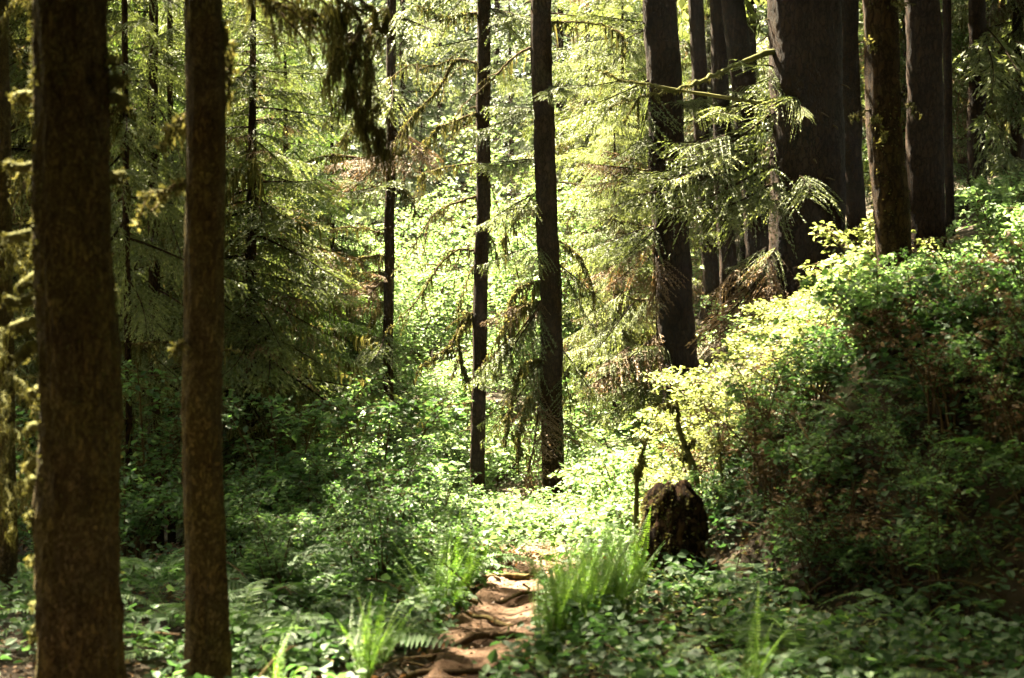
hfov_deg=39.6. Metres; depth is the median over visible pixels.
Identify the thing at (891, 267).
thicket shrub
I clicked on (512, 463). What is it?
leafy shrub
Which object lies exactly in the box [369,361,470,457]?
leafy shrub
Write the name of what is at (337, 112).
conifer
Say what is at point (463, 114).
conifer
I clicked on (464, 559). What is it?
sword fern
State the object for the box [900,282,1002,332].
bank shrub
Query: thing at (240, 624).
sword fern
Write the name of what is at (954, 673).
sword fern
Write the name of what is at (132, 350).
young spruce
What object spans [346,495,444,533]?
thicket shrub
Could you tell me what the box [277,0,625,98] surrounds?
sky
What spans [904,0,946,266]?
spruce tree
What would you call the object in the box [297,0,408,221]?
conifer
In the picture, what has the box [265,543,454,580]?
sword fern
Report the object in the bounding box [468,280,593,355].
tall shrub
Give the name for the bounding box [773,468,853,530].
dry shrub
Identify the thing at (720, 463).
dead snag
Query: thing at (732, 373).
bank shrub
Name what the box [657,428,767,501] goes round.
dry shrub
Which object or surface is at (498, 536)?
ground cover
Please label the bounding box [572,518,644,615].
sword fern
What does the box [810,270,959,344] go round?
bank shrub
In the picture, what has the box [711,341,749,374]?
bank shrub
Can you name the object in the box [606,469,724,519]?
bank shrub
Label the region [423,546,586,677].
path
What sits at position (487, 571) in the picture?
sword fern
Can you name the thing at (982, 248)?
dry shrub
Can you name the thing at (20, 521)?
thicket shrub
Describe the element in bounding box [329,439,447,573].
thicket shrub
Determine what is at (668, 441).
leafy shrub
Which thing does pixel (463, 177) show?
conifer
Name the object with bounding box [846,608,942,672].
sword fern
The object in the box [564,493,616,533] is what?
leafy shrub
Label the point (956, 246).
bank shrub
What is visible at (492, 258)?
tall shrub
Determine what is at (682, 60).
conifer
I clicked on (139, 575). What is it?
sword fern
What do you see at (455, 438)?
leafy shrub
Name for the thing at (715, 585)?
sword fern
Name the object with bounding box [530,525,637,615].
sword fern
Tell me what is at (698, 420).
bank shrub
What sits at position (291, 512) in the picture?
thicket shrub
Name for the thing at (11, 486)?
mossy dead tree
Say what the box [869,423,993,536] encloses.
thicket shrub
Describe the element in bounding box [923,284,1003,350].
thicket shrub
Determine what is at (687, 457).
dead snag
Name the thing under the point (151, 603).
sword fern
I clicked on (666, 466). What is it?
bank shrub
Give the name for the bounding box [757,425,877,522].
thicket shrub
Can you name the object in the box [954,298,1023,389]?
dry shrub
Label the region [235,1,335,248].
conifer
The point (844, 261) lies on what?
bank shrub
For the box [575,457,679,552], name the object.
leafy shrub
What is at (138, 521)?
thicket shrub
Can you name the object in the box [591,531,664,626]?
sword fern
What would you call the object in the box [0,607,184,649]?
sword fern
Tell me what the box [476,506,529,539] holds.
leafy shrub
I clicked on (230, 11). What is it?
young conifer
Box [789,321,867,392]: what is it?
thicket shrub
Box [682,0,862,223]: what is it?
conifer
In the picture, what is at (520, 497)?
leafy shrub
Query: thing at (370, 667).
sword fern
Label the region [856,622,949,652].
sword fern
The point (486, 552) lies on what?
sword fern
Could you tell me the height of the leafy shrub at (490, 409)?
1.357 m
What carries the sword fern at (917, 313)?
on the ground at (1012, 599)
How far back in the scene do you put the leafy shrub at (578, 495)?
16.61 m
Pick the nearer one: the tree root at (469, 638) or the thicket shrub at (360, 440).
the tree root at (469, 638)
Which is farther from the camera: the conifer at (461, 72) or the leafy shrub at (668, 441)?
the conifer at (461, 72)
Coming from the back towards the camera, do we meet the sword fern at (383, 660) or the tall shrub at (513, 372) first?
the tall shrub at (513, 372)
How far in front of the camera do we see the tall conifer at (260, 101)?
29.88 m
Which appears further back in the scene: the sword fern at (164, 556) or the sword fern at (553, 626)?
the sword fern at (164, 556)
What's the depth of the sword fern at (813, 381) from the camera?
10.13 m
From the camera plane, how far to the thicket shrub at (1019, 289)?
8.77 m
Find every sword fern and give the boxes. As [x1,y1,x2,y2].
[0,586,138,604]
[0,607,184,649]
[17,544,33,579]
[17,562,33,595]
[119,543,248,599]
[121,567,295,626]
[123,603,264,665]
[126,555,233,587]
[140,578,340,646]
[162,615,342,676]
[173,560,364,601]
[178,550,294,574]
[226,534,368,573]
[226,543,316,570]
[226,543,357,596]
[228,580,410,638]
[230,600,468,668]
[260,619,300,677]
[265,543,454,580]
[274,584,404,619]
[300,590,479,650]
[303,556,447,597]
[334,566,472,601]
[335,550,507,589]
[337,588,399,677]
[345,597,420,667]
[347,548,549,586]
[382,508,495,627]
[397,555,507,587]
[407,533,510,567]
[409,508,513,612]
[512,511,628,630]
[519,525,604,665]
[525,539,603,644]
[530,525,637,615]
[537,534,633,560]
[547,530,628,637]
[551,529,612,598]
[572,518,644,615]
[579,537,647,636]
[586,518,644,603]
[589,507,665,599]
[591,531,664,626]
[597,635,730,677]
[609,627,727,661]
[627,561,756,600]
[669,612,810,648]
[678,647,813,677]
[697,612,838,655]
[698,488,744,505]
[699,582,801,677]
[700,630,882,674]
[710,644,847,672]
[714,609,897,662]
[723,563,819,581]
[733,494,787,520]
[754,638,952,677]
[774,614,849,631]
[779,585,841,600]
[781,374,836,393]
[797,400,883,421]
[804,533,915,564]
[810,649,947,677]
[817,581,958,614]
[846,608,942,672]
[854,375,969,403]
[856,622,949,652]
[889,305,949,322]
[901,665,1001,677]
[915,632,1023,664]
[931,436,1023,473]
[938,595,1023,615]
[969,352,1013,374]
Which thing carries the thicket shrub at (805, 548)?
on the ground at (1012, 599)
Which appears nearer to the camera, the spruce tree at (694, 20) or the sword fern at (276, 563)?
the sword fern at (276, 563)
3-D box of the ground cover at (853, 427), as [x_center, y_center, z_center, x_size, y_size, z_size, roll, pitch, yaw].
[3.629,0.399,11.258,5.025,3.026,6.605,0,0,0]
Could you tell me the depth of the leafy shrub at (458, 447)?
20.73 m
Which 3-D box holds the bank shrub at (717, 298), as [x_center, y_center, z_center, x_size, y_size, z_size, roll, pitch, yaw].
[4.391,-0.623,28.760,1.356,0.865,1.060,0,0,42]
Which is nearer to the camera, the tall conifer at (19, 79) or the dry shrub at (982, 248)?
the dry shrub at (982, 248)
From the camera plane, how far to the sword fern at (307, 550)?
9.01 m
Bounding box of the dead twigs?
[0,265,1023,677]
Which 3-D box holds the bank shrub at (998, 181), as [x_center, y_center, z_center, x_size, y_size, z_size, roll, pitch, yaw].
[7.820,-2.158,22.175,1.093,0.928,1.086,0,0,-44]
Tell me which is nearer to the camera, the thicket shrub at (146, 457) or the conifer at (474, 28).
the thicket shrub at (146, 457)
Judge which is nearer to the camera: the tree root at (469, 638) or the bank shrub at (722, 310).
the tree root at (469, 638)
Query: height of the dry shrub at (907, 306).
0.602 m
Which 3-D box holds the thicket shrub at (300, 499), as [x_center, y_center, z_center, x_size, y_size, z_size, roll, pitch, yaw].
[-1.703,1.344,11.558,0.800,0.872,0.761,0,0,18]
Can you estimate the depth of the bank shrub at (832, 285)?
12.04 m
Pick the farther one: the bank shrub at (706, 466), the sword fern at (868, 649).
the bank shrub at (706, 466)
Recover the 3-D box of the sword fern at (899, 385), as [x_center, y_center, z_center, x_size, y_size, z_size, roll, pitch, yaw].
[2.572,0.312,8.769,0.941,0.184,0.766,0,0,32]
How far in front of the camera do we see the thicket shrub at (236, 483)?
10.57 m
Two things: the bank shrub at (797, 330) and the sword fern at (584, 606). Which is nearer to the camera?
the sword fern at (584, 606)
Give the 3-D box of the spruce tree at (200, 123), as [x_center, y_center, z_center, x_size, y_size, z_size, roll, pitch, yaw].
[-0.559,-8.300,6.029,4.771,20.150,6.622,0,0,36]
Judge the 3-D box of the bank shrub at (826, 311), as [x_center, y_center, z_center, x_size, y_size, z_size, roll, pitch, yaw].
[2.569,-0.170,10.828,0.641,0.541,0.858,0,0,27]
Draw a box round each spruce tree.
[0,0,131,677]
[130,0,402,677]
[258,0,460,457]
[381,0,552,506]
[446,0,627,531]
[551,0,742,462]
[561,0,766,340]
[580,0,761,332]
[598,0,849,364]
[677,0,756,298]
[721,0,768,331]
[841,0,868,263]
[848,0,921,307]
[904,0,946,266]
[942,0,955,236]
[942,0,1023,210]
[987,0,1009,174]
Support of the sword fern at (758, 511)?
on the ground at (1012, 599)
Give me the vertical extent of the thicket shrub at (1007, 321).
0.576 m
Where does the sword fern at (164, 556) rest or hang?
on the ground at (1012, 599)
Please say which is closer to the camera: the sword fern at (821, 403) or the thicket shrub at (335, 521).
the sword fern at (821, 403)
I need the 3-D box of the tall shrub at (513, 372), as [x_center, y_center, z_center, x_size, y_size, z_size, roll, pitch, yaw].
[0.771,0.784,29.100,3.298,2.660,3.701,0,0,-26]
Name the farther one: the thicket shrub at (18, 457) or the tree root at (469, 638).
the thicket shrub at (18, 457)
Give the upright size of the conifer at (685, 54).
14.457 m
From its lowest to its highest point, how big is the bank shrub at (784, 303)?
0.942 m
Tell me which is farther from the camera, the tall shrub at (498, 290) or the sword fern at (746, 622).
the tall shrub at (498, 290)
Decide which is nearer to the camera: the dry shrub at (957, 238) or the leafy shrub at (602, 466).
the dry shrub at (957, 238)
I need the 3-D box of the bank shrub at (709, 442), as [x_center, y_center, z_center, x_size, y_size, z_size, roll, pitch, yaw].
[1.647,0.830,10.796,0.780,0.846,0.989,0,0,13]
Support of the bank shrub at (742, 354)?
on the ground at (1012, 599)
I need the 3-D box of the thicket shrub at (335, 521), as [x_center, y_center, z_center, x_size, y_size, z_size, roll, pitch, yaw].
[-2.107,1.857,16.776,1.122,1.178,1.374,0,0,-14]
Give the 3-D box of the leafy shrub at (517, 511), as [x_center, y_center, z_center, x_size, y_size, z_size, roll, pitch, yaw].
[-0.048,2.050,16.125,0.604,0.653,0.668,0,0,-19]
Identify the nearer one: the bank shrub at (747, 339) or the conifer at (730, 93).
the bank shrub at (747, 339)
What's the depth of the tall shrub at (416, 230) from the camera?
33.55 m
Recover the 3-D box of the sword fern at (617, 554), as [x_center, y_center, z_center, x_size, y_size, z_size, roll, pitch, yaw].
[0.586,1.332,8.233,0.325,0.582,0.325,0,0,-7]
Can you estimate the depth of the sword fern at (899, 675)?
6.49 m
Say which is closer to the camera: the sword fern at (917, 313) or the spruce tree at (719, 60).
the sword fern at (917, 313)
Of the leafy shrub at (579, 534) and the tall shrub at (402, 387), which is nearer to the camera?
the leafy shrub at (579, 534)
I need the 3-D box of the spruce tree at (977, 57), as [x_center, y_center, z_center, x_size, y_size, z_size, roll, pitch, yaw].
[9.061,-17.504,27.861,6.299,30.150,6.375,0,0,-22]
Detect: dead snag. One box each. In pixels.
[632,437,651,543]
[656,400,699,493]
[712,428,724,526]
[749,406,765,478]
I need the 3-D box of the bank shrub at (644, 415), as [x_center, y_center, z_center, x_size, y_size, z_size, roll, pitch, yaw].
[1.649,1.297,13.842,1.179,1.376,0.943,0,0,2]
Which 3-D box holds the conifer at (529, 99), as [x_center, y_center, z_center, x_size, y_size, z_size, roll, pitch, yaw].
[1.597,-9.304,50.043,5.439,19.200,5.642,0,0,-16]
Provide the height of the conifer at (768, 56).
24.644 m
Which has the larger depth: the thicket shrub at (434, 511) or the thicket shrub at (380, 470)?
the thicket shrub at (380, 470)
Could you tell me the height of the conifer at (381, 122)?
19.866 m
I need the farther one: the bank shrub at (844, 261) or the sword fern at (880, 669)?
the bank shrub at (844, 261)
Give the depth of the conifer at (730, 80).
57.73 m
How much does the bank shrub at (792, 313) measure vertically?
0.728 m
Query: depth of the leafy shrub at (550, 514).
13.89 m
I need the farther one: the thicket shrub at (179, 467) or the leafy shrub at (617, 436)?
the leafy shrub at (617, 436)
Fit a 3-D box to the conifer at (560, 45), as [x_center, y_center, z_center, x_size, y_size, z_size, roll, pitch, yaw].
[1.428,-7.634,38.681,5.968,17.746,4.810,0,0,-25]
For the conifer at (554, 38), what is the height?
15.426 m
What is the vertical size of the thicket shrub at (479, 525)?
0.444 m
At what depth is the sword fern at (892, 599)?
7.93 m
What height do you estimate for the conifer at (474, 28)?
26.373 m
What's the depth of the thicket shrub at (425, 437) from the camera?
16.44 m
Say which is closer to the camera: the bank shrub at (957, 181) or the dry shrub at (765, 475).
the dry shrub at (765, 475)
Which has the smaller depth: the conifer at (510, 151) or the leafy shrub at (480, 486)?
the leafy shrub at (480, 486)
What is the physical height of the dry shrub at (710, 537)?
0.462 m
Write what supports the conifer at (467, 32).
on the ground at (1012, 599)
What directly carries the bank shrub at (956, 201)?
on the ground at (1012, 599)
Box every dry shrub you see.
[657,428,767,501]
[681,399,850,529]
[699,486,748,538]
[720,382,806,446]
[728,401,824,463]
[729,347,827,437]
[753,469,941,593]
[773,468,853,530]
[784,333,882,392]
[807,318,849,342]
[821,306,901,356]
[827,286,945,372]
[828,514,955,593]
[849,318,1023,438]
[902,234,993,307]
[902,251,1007,326]
[948,242,1023,294]
[950,280,1023,356]
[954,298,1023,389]
[957,374,1023,470]
[980,230,1023,293]
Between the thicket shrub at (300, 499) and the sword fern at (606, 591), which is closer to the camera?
the sword fern at (606, 591)
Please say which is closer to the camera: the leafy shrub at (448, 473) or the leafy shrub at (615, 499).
the leafy shrub at (615, 499)
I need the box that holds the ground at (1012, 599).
[0,169,1023,677]
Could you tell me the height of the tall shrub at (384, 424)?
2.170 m
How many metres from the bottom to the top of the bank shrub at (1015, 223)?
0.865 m
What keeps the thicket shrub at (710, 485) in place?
on the ground at (1012, 599)
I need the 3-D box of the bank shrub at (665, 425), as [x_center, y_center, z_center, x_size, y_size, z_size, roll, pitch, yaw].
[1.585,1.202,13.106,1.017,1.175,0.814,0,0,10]
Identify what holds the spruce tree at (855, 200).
on the ground at (1012, 599)
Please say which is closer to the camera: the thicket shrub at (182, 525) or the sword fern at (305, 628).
the sword fern at (305, 628)
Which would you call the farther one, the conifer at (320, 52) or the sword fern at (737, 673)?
the conifer at (320, 52)
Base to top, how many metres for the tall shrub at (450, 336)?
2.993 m
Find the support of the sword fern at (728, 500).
on the ground at (1012, 599)
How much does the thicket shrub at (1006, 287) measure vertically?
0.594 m
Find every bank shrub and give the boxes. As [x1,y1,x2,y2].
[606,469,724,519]
[621,454,687,500]
[623,407,705,481]
[631,405,721,482]
[642,469,710,502]
[643,359,735,460]
[648,368,752,468]
[674,423,735,461]
[675,394,779,492]
[688,460,719,483]
[696,341,793,424]
[700,287,748,308]
[700,300,748,331]
[701,389,733,439]
[704,408,799,460]
[709,332,838,419]
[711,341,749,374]
[714,392,755,461]
[718,315,793,356]
[719,365,750,401]
[722,299,805,376]
[726,331,777,351]
[728,294,812,355]
[734,346,750,375]
[747,294,806,346]
[751,365,796,408]
[765,293,821,355]
[768,302,828,355]
[782,287,844,347]
[784,316,838,350]
[786,258,869,309]
[793,304,840,335]
[799,213,925,305]
[801,270,850,321]
[802,281,875,346]
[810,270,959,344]
[813,247,936,297]
[828,237,945,292]
[832,302,864,346]
[845,240,875,259]
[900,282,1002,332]
[914,231,1018,296]
[926,241,1022,270]
[930,236,982,264]
[944,178,966,199]
[946,225,960,241]
[952,179,1023,246]
[954,186,965,214]
[954,192,969,213]
[955,203,962,216]
[969,175,1021,221]
[970,171,1023,211]
[985,228,1021,260]
[990,165,1023,184]
[995,204,1023,254]
[1000,202,1023,225]
[1004,226,1023,237]
[1016,227,1023,256]
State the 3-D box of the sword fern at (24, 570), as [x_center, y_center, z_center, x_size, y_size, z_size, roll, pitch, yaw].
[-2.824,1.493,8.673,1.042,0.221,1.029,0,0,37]
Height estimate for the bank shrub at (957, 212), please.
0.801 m
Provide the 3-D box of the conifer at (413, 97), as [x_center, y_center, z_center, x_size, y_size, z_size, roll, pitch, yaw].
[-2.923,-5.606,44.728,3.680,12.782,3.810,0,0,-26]
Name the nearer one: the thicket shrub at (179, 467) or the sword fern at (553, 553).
the sword fern at (553, 553)
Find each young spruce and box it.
[11,0,249,557]
[107,0,269,553]
[113,0,279,543]
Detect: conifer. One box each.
[8,0,184,549]
[9,6,134,95]
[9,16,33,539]
[10,18,37,434]
[21,0,279,525]
[109,0,241,366]
[109,0,297,280]
[112,0,267,281]
[114,0,409,547]
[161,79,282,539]
[222,1,294,163]
[226,13,352,411]
[229,0,324,316]
[229,0,396,532]
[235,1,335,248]
[257,0,358,341]
[262,0,434,342]
[288,0,423,448]
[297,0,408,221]
[297,0,413,226]
[320,0,474,359]
[358,1,488,270]
[368,0,462,261]
[371,0,473,361]
[409,0,500,336]
[410,0,525,311]
[426,0,563,326]
[432,3,509,314]
[443,0,473,161]
[448,2,520,306]
[452,0,565,244]
[455,0,535,330]
[456,0,555,291]
[464,0,619,357]
[491,0,609,251]
[491,0,650,399]
[510,0,723,441]
[521,0,582,240]
[522,0,681,180]
[524,4,637,266]
[526,51,661,489]
[558,0,699,333]
[568,0,702,287]
[611,0,770,319]
[637,0,740,230]
[681,0,767,254]
[681,5,767,223]
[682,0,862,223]
[756,0,871,228]
[756,6,863,148]
[858,0,1016,204]
[899,0,1012,177]
[941,0,1023,189]
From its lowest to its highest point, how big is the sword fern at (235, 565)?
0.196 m
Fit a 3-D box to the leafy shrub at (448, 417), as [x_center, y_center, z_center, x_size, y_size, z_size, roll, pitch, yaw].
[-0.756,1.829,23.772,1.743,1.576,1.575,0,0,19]
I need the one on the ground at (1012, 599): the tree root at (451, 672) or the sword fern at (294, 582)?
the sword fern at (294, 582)
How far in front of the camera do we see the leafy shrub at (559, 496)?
15.26 m
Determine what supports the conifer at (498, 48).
on the ground at (1012, 599)
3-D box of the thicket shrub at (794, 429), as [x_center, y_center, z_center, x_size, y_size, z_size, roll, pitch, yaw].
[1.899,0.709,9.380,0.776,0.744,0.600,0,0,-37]
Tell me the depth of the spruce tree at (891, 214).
10.88 m
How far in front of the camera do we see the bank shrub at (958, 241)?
17.01 m
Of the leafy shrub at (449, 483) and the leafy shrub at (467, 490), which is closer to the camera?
the leafy shrub at (467, 490)
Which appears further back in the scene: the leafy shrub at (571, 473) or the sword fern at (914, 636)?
the leafy shrub at (571, 473)
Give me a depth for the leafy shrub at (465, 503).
13.34 m
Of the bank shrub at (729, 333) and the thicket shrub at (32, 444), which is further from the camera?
the bank shrub at (729, 333)
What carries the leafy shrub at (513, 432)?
on the ground at (1012, 599)
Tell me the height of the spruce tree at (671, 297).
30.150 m
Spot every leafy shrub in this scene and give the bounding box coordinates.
[359,411,456,462]
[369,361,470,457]
[403,444,462,480]
[403,453,461,490]
[404,433,531,494]
[410,500,471,526]
[416,401,503,486]
[416,483,483,502]
[423,486,469,518]
[423,490,501,523]
[428,489,484,509]
[432,460,469,489]
[435,421,540,506]
[442,422,531,481]
[446,400,515,438]
[455,484,498,505]
[468,421,537,469]
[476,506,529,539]
[481,492,530,535]
[483,492,528,544]
[485,435,578,497]
[505,479,601,546]
[515,373,655,469]
[515,439,612,486]
[530,505,599,546]
[547,445,689,549]
[560,484,601,508]
[562,487,582,501]
[562,511,616,544]
[563,407,675,473]
[564,445,615,499]
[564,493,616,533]
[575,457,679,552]
[575,507,625,548]
[597,430,689,484]
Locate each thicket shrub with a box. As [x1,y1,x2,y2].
[15,360,237,559]
[15,405,120,535]
[15,438,37,550]
[16,451,30,529]
[17,498,33,545]
[119,454,169,555]
[119,463,182,566]
[120,401,178,475]
[153,465,269,522]
[164,465,224,528]
[164,509,183,536]
[170,478,304,565]
[181,406,335,469]
[222,393,355,519]
[222,434,403,541]
[223,443,274,533]
[224,470,314,553]
[224,472,282,529]
[226,508,299,581]
[235,366,394,535]
[235,509,324,594]
[237,495,360,554]
[264,449,340,537]
[272,509,346,572]
[280,455,393,533]
[302,398,472,545]
[309,452,438,526]
[312,488,434,584]
[316,499,385,575]
[318,457,431,545]
[318,469,445,522]
[318,479,394,551]
[321,449,388,532]
[322,390,463,478]
[325,432,433,467]
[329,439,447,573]
[333,459,465,543]
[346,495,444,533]
[391,465,485,529]
[391,502,484,569]
[393,503,451,546]
[418,509,496,563]
[426,505,487,538]
[649,449,745,523]
[711,347,814,488]
[730,392,838,500]
[745,330,864,409]
[749,479,869,604]
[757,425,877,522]
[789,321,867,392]
[799,260,944,365]
[826,527,897,590]
[833,392,927,473]
[843,247,950,331]
[868,464,1022,610]
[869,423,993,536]
[897,334,998,408]
[904,250,985,330]
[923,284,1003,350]
[933,322,1023,454]
[948,436,1023,518]
[949,228,1023,342]
[952,240,1023,316]
[982,295,1023,353]
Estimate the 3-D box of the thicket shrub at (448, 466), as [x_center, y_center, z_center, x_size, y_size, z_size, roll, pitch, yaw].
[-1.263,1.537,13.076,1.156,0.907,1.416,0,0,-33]
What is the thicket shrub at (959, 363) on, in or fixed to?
on the ground at (1012, 599)
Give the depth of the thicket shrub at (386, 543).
8.82 m
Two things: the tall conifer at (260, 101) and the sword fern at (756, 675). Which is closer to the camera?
the sword fern at (756, 675)
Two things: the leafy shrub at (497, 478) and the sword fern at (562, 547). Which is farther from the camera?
the leafy shrub at (497, 478)
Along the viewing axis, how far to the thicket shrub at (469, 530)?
9.34 m
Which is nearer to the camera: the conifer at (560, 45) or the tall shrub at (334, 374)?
the tall shrub at (334, 374)
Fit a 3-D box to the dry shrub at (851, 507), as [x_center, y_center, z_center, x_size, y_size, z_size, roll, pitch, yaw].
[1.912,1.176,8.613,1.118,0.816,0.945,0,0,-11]
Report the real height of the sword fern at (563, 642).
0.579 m
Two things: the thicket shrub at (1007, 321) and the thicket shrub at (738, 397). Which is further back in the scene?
the thicket shrub at (738, 397)
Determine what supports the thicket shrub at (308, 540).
on the ground at (1012, 599)
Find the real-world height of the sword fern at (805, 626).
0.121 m
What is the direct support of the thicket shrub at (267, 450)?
on the ground at (1012, 599)
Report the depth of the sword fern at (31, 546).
9.62 m
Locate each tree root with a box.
[404,655,535,677]
[427,631,555,660]
[445,612,513,626]
[454,590,548,607]
[471,573,548,590]
[503,563,587,573]
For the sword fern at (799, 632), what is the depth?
7.06 m
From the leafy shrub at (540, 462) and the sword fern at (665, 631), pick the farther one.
the leafy shrub at (540, 462)
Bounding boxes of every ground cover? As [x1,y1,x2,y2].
[0,535,501,677]
[339,482,641,564]
[490,301,1023,677]
[692,266,1023,601]
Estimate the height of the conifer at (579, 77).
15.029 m
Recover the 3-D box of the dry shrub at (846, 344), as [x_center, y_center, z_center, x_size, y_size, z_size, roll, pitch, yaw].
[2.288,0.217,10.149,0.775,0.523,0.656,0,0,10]
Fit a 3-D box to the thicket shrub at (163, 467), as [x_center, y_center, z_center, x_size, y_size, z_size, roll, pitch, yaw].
[-2.813,0.976,11.009,1.370,1.662,1.771,0,0,24]
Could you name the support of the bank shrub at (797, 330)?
on the ground at (1012, 599)
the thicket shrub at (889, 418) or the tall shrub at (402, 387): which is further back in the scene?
the tall shrub at (402, 387)
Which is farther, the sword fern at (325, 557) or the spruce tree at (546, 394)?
the spruce tree at (546, 394)
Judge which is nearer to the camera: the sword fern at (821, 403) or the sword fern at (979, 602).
the sword fern at (979, 602)
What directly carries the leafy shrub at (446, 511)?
on the ground at (1012, 599)
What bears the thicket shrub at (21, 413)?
on the ground at (1012, 599)
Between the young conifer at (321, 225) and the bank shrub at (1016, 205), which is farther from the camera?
the young conifer at (321, 225)
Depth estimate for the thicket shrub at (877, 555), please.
8.27 m
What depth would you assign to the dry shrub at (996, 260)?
9.29 m
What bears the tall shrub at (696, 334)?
on the ground at (1012, 599)
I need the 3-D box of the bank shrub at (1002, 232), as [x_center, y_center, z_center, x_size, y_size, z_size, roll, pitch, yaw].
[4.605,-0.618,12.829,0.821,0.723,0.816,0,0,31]
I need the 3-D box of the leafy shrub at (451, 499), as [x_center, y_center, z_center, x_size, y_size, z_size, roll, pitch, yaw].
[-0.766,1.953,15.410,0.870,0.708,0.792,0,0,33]
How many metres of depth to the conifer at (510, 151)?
46.96 m
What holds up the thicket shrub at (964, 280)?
on the ground at (1012, 599)
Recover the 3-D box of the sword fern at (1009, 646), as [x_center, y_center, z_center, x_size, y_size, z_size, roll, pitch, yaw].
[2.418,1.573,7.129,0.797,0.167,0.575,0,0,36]
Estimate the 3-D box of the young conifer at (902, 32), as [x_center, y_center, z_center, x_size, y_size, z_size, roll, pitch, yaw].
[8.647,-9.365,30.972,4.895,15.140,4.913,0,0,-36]
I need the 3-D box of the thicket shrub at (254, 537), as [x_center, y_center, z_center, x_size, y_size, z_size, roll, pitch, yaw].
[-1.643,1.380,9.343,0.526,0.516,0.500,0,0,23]
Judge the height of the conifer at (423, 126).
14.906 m
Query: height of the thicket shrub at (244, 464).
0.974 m
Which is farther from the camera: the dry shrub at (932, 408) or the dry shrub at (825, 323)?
the dry shrub at (825, 323)
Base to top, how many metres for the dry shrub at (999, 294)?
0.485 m
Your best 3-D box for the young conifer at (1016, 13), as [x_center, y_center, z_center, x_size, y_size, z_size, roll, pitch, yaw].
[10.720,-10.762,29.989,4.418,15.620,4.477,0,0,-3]
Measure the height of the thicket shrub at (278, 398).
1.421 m
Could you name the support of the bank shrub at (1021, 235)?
on the ground at (1012, 599)
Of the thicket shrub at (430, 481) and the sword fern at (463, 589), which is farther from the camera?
the thicket shrub at (430, 481)
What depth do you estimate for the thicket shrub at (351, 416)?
11.63 m
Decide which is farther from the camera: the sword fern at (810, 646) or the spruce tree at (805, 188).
the spruce tree at (805, 188)
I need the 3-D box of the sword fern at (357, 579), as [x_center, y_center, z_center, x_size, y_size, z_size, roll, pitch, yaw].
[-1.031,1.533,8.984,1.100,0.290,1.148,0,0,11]
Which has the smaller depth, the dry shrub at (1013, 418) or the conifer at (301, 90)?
the dry shrub at (1013, 418)
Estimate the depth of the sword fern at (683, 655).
6.91 m
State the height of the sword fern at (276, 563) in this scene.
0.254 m
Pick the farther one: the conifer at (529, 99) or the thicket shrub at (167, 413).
the conifer at (529, 99)
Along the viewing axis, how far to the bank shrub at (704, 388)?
11.20 m
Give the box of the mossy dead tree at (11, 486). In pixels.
[0,0,39,602]
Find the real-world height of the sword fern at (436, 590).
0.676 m
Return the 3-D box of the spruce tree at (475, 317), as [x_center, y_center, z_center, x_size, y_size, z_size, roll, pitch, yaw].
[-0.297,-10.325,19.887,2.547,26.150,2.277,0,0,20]
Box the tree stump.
[632,479,718,589]
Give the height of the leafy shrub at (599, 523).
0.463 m
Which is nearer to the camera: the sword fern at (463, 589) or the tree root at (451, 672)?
the tree root at (451, 672)
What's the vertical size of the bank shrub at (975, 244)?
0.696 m
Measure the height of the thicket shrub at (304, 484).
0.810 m
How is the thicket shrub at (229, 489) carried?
on the ground at (1012, 599)
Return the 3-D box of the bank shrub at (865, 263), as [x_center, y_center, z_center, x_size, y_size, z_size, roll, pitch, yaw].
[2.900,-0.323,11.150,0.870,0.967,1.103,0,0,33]
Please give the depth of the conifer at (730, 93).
49.12 m
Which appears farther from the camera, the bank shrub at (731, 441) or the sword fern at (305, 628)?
the bank shrub at (731, 441)
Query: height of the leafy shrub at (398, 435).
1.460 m
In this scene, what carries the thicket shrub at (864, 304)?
on the ground at (1012, 599)
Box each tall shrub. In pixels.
[260,376,405,435]
[280,385,397,451]
[300,334,369,404]
[313,221,448,401]
[315,195,525,417]
[323,178,537,398]
[331,360,380,400]
[338,321,573,453]
[350,200,474,379]
[394,283,505,382]
[408,113,705,411]
[445,188,642,380]
[460,337,570,409]
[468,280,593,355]
[567,310,717,403]
[636,251,738,336]
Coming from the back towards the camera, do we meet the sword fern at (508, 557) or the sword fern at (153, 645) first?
the sword fern at (508, 557)
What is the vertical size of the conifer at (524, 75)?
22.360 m
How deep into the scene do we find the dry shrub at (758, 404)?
10.26 m
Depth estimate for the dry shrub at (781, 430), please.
9.82 m
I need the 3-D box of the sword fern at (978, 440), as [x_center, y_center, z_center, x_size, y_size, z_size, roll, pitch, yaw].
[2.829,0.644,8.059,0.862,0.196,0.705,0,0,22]
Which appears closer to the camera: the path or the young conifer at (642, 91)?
the path
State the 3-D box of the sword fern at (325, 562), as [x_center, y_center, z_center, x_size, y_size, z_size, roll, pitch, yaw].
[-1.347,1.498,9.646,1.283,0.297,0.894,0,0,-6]
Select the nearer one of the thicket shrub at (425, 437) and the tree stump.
the tree stump
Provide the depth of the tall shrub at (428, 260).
37.67 m

